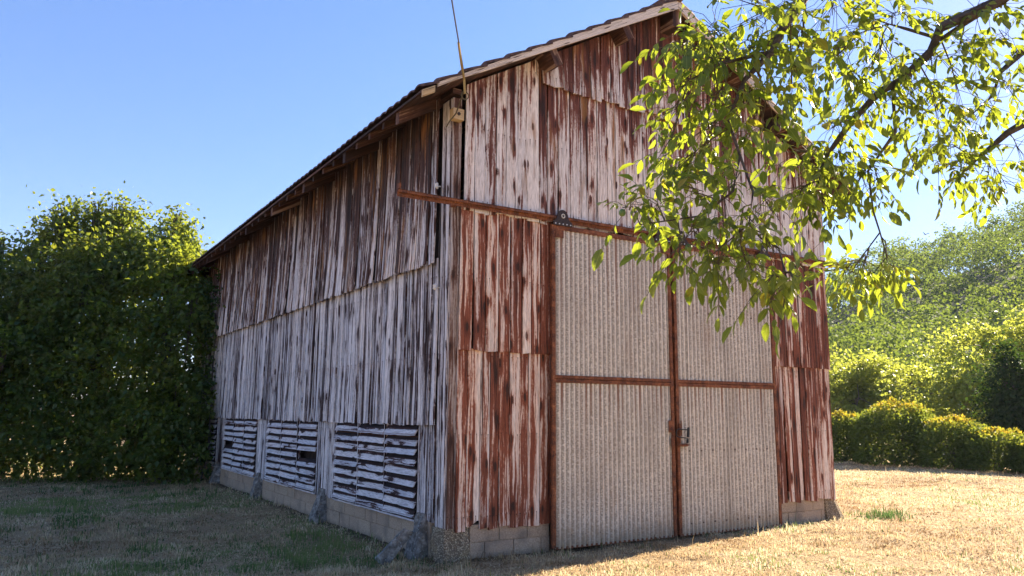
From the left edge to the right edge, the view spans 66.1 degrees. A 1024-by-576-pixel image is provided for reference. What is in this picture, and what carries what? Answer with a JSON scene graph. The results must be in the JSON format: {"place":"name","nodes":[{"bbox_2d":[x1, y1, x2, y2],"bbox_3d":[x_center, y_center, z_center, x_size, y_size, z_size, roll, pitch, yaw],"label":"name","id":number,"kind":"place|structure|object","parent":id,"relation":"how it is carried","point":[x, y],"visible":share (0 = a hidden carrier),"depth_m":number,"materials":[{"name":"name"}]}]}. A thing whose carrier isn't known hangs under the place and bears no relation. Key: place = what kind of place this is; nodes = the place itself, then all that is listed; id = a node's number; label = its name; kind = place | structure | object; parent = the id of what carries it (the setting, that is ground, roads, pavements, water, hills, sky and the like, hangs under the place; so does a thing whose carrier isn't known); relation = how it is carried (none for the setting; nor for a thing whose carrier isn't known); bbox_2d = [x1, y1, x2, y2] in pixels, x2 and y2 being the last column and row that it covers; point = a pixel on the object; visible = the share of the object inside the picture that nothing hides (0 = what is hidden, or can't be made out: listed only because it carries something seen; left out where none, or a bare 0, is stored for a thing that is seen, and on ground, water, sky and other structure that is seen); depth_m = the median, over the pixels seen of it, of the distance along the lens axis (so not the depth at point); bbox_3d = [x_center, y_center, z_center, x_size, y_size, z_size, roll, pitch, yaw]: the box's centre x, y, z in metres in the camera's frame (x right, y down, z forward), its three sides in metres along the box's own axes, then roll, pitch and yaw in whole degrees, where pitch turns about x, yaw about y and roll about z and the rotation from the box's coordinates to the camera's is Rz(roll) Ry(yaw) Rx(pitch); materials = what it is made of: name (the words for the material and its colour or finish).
{"place":"outdoors","nodes":[
{"label":"outdoors","id":0,"kind":"place"},
{"bbox_2d":[0,415,1023,575],"bbox_3d":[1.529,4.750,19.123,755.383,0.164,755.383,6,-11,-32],"label":"ground","id":1,"kind":"structure","parent":0,"point":[125,512],"depth_m":10.68,"materials":[{"name":"beige plant"}]},
{"bbox_2d":[0,206,161,483],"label":"hazel tree","id":2,"kind":"object","parent":1,"relation":"on","point":[16,389],"visible":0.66,"depth_m":19.20,"materials":[{"name":"green plant"}]},
{"bbox_2d":[0,180,204,482],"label":"hazel tree","id":3,"kind":"object","parent":1,"relation":"on","point":[83,256],"visible":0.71,"depth_m":19.88,"materials":[{"name":"green plant"}]},
{"bbox_2d":[73,202,225,485],"bbox_3d":[-9.243,1.094,20.178,3.512,7.612,5.989,4,-10,-23],"label":"hazel tree","id":4,"kind":"object","parent":1,"relation":"on","point":[173,435],"visible":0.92,"depth_m":19.10,"materials":[{"name":"green plant"}]},
{"bbox_2d":[375,528,413,564],"bbox_3d":[-1.341,2.961,9.030,0.170,0.500,0.112,46,-15,-9],"label":"stone slab","id":5,"kind":"object","parent":1,"relation":"on","point":[391,549],"depth_m":8.98,"materials":[{"name":"grey stone"}]},
{"bbox_2d":[181,0,852,562],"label":"barn","id":6,"kind":"structure","parent":1,"relation":"on","point":[437,336],"depth_m":10.80,"materials":[{"name":"wood"}]},
{"bbox_2d":[187,268,222,480],"bbox_3d":[-7.499,2.029,19.224,0.717,5.336,1.340,6,-11,-32],"label":"climbing vine","id":7,"kind":"object","parent":6,"relation":"attached to","point":[210,286],"visible":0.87,"depth_m":19.36,"materials":[{"name":"green plant"}]},
{"bbox_2d":[446,0,468,126],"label":"overhead cable","id":8,"kind":"object","parent":6,"relation":"attached to","point":[463,92],"visible":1,"depth_m":9.16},
{"bbox_2d":[550,210,676,549],"bbox_3d":[1.376,1.170,10.437,2.065,4.275,0.078,6,-11,-32],"label":"sliding door","id":9,"kind":"structure","parent":6,"relation":"in","point":[613,460],"depth_m":10.37,"materials":[{"name":"metal"}]},
{"bbox_2d":[676,427,689,442],"bbox_3d":[2.351,2.032,10.852,0.270,0.219,0.035,6,-11,-32],"label":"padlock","id":10,"kind":"object","parent":6,"relation":"hanging from","point":[688,431],"visible":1,"depth_m":10.88,"materials":[{"name":"grey metal"}]},
{"bbox_2d":[670,231,781,536],"bbox_3d":[3.161,1.358,11.547,2.135,4.275,0.093,6,-11,-32],"label":"sliding door","id":11,"kind":"structure","parent":6,"relation":"in","point":[728,470],"depth_m":11.46,"materials":[{"name":"metal"}]},
{"bbox_2d":[592,0,1023,358],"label":"walnut tree","id":12,"kind":"object","parent":1,"relation":"on","point":[773,46],"visible":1,"depth_m":4.32,"materials":[{"name":"green plant"}]},
{"bbox_2d":[831,408,867,461],"bbox_3d":[12.048,5.369,28.710,2.054,1.983,2.043,6,-11,-32],"label":"hedge shrub","id":13,"kind":"object","parent":1,"relation":"on","point":[840,420],"visible":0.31,"depth_m":28.07,"materials":[{"name":"green plant"}]},
{"bbox_2d":[829,341,919,435],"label":"broadleaf tree","id":14,"kind":"object","parent":1,"relation":"on","point":[851,391],"visible":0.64,"depth_m":44.06,"materials":[{"name":"green plant"}]},
{"bbox_2d":[847,396,940,465],"bbox_3d":[13.192,4.925,27.158,2.978,2.398,2.959,6,-11,-32],"label":"hedge shrub","id":15,"kind":"object","parent":1,"relation":"on","point":[912,417],"visible":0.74,"depth_m":26.43,"materials":[{"name":"green plant"}]},
{"bbox_2d":[877,356,949,436],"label":"broadleaf tree","id":16,"kind":"object","parent":1,"relation":"on","point":[910,380],"visible":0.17,"depth_m":45.95,"materials":[{"name":"green plant"}]},
{"bbox_2d":[835,341,995,420],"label":"broadleaf tree","id":17,"kind":"object","parent":1,"relation":"on","point":[912,357],"visible":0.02,"depth_m":54.00,"materials":[{"name":"green plant"}]},
{"bbox_2d":[913,412,996,470],"bbox_3d":[14.274,4.918,25.347,2.500,1.850,2.470,6,-11,-32],"label":"hedge shrub","id":18,"kind":"object","parent":1,"relation":"on","point":[936,431],"visible":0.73,"depth_m":24.81,"materials":[{"name":"green plant"}]},
{"bbox_2d":[898,304,1023,442],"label":"broadleaf tree","id":19,"kind":"object","parent":1,"relation":"on","point":[953,388],"visible":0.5,"depth_m":41.35,"materials":[{"name":"green plant"}]},
{"bbox_2d":[953,330,1023,437],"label":"ivy covered tree","id":20,"kind":"object","parent":1,"relation":"on","point":[1005,404],"visible":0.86,"depth_m":32.27,"materials":[{"name":"green plant"}]},
{"bbox_2d":[955,426,1023,473],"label":"hedge shrub","id":21,"kind":"object","parent":1,"relation":"on","point":[998,462],"visible":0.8,"depth_m":23.79,"materials":[{"name":"green plant"}]},
{"bbox_2d":[1005,437,1023,473],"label":"hedge shrub","id":22,"kind":"object","parent":1,"relation":"on","point":[1019,448],"visible":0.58,"depth_m":23.23,"materials":[{"name":"green plant"}]},
{"bbox_2d":[0,0,1023,410],"label":"sky","id":23,"kind":"structure","parent":0,"point":[217,107],"materials":[{"name":"blue"}]},
{"bbox_2d":[827,259,1023,431],"bbox_3d":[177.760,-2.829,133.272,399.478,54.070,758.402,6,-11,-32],"label":"hill","id":24,"kind":"structure","parent":0,"point":[963,297],"depth_m":150.86,"materials":[{"name":"green plant"}]},
{"bbox_2d":[825,198,1023,386],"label":"forest","id":25,"kind":"object","parent":24,"relation":"on","point":[988,245],"visible":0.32,"depth_m":123.75,"materials":[{"name":"green plant"}]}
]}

